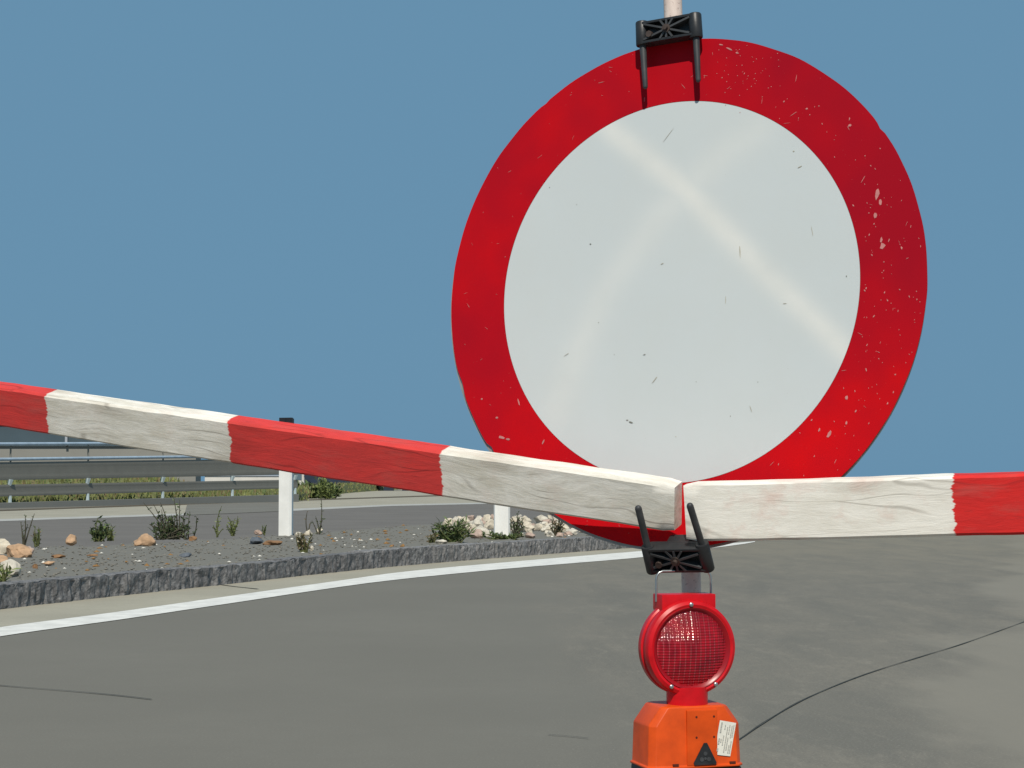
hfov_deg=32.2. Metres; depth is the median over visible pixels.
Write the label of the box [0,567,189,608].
kerb stone
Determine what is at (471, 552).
kerb stone
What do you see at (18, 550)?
rock
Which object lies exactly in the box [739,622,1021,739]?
tar joint
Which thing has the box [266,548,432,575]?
kerb stone
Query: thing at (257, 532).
rock
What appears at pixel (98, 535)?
weed
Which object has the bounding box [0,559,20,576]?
rock
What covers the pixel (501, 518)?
delineator post
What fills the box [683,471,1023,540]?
barrier board
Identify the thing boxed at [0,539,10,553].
rock
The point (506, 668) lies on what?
ground
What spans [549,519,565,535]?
weed
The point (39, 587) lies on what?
kerb stone
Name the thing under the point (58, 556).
rock
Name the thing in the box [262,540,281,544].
rock
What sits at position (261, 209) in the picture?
sky
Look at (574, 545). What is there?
kerb stone
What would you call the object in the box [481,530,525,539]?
weed
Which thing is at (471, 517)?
rock
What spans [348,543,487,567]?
kerb stone
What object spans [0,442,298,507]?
guardrail
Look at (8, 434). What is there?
storage hall
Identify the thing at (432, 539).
weed
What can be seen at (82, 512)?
gutter
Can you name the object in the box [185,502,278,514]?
asphalt patch
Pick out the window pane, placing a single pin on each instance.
(299, 477)
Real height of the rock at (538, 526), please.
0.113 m
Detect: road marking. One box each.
[0,503,485,520]
[0,541,754,635]
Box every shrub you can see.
[298,480,342,498]
[314,477,335,498]
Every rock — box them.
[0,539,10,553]
[0,555,7,562]
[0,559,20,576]
[6,544,31,557]
[43,561,54,565]
[51,554,65,557]
[65,534,76,545]
[134,533,155,545]
[179,552,191,556]
[189,536,196,540]
[250,537,262,543]
[254,530,262,534]
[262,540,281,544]
[304,529,312,535]
[435,539,446,543]
[443,518,453,524]
[460,516,469,523]
[467,515,474,520]
[469,529,482,537]
[472,517,483,526]
[473,525,487,530]
[483,514,491,521]
[483,530,491,536]
[484,520,493,528]
[520,516,530,523]
[522,523,534,531]
[525,532,534,537]
[533,515,547,522]
[534,523,545,530]
[546,531,553,535]
[555,532,564,536]
[566,529,577,534]
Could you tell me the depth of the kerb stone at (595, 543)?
19.80 m
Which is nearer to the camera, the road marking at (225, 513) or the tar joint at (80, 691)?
the tar joint at (80, 691)
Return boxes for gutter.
[0,496,479,518]
[0,548,641,626]
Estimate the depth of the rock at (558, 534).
20.64 m
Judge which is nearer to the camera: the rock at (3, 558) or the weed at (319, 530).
the rock at (3, 558)
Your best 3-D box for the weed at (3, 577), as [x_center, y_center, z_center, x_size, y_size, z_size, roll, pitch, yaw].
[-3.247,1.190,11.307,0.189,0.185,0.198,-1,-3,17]
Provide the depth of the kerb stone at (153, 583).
12.42 m
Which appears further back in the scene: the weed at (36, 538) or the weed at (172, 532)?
the weed at (172, 532)
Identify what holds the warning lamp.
attached to the sign post at (689, 560)
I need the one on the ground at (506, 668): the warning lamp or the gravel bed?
the gravel bed
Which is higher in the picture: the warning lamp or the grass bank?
the grass bank
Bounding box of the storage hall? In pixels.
[0,426,200,481]
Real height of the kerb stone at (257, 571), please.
0.170 m
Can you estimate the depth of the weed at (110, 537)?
19.65 m
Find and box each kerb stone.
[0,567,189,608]
[0,580,70,608]
[70,563,247,599]
[180,553,379,588]
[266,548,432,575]
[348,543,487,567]
[430,541,542,562]
[483,536,593,557]
[545,536,621,553]
[610,544,629,548]
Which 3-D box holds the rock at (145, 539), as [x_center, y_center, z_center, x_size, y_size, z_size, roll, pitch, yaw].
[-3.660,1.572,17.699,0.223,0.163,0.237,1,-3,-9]
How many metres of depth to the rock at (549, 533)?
20.78 m
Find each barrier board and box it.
[0,382,681,530]
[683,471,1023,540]
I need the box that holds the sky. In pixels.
[0,0,1023,480]
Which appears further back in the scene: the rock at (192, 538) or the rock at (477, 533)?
the rock at (477, 533)
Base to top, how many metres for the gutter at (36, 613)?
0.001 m
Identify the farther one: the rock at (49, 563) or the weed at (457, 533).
the weed at (457, 533)
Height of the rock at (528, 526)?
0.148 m
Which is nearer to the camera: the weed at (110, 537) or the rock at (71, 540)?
the rock at (71, 540)
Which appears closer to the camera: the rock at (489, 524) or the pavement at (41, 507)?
the rock at (489, 524)
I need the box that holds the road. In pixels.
[0,504,552,547]
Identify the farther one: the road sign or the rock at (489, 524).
the rock at (489, 524)
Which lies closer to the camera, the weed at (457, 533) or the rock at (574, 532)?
the weed at (457, 533)
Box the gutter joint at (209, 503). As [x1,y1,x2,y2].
[0,495,436,510]
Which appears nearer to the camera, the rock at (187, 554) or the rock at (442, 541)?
the rock at (187, 554)
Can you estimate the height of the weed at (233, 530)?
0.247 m
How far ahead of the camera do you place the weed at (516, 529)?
20.62 m
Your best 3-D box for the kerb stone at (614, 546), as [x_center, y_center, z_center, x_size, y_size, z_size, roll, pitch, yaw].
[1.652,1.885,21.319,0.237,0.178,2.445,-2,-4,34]
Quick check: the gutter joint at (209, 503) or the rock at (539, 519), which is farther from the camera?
the gutter joint at (209, 503)
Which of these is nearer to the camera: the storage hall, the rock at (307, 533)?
the rock at (307, 533)
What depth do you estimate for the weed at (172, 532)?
20.13 m
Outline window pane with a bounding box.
[296,474,301,479]
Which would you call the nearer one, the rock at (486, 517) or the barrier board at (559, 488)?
the barrier board at (559, 488)
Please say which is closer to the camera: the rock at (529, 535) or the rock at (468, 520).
the rock at (529, 535)
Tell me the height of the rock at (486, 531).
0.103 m
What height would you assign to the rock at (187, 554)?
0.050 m
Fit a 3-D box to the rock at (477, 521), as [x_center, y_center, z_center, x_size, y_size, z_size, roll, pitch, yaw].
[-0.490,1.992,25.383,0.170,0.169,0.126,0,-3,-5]
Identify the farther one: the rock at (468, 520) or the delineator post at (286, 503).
the rock at (468, 520)
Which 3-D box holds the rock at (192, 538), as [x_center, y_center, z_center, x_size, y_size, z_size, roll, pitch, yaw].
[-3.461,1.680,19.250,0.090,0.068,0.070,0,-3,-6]
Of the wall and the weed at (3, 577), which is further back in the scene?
the wall
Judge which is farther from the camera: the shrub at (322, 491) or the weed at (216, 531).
the shrub at (322, 491)
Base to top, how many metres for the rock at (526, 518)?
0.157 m
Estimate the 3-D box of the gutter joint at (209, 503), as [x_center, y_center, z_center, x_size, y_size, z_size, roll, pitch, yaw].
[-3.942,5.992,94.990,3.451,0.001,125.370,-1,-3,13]
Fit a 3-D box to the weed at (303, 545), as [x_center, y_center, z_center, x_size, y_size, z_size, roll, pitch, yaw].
[-1.905,1.449,16.229,0.186,0.206,0.171,0,-3,0]
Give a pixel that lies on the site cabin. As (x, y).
(303, 478)
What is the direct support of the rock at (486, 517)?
on the gravel bed
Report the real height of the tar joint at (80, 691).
0.001 m
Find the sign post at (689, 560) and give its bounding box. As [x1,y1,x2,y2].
[635,0,714,592]
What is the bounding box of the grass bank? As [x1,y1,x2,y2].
[1,479,400,502]
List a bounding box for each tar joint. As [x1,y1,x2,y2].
[3,685,149,698]
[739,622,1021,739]
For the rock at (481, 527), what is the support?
on the gravel bed
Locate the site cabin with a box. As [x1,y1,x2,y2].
[293,474,407,490]
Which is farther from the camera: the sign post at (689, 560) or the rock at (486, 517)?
the rock at (486, 517)
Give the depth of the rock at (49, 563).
13.71 m
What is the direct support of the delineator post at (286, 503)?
on the gravel bed
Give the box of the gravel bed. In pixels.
[0,519,587,581]
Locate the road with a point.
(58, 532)
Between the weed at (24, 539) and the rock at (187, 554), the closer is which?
the rock at (187, 554)
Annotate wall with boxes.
[205,475,303,484]
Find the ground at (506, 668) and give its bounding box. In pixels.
[0,504,1023,767]
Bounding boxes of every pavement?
[0,505,123,509]
[316,490,430,498]
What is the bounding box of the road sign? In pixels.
[451,39,927,548]
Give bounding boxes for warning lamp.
[630,570,741,767]
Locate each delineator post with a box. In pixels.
[279,418,293,535]
[494,505,509,535]
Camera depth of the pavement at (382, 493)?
106.84 m
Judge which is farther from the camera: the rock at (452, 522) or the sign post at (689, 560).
the rock at (452, 522)
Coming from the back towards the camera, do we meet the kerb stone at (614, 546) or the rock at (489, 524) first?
the rock at (489, 524)
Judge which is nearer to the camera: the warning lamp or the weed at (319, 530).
the warning lamp
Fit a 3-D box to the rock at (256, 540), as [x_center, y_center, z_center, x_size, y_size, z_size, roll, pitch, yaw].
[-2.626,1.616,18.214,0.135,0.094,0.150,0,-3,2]
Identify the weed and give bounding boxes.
[0,563,20,581]
[20,513,34,544]
[29,525,41,546]
[89,515,111,541]
[107,525,116,540]
[145,496,198,539]
[212,506,223,536]
[226,517,241,535]
[295,532,313,552]
[311,499,325,534]
[426,532,438,542]
[431,514,475,542]
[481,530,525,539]
[510,511,524,534]
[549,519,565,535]
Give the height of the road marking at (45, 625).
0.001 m
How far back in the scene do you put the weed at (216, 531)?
20.91 m

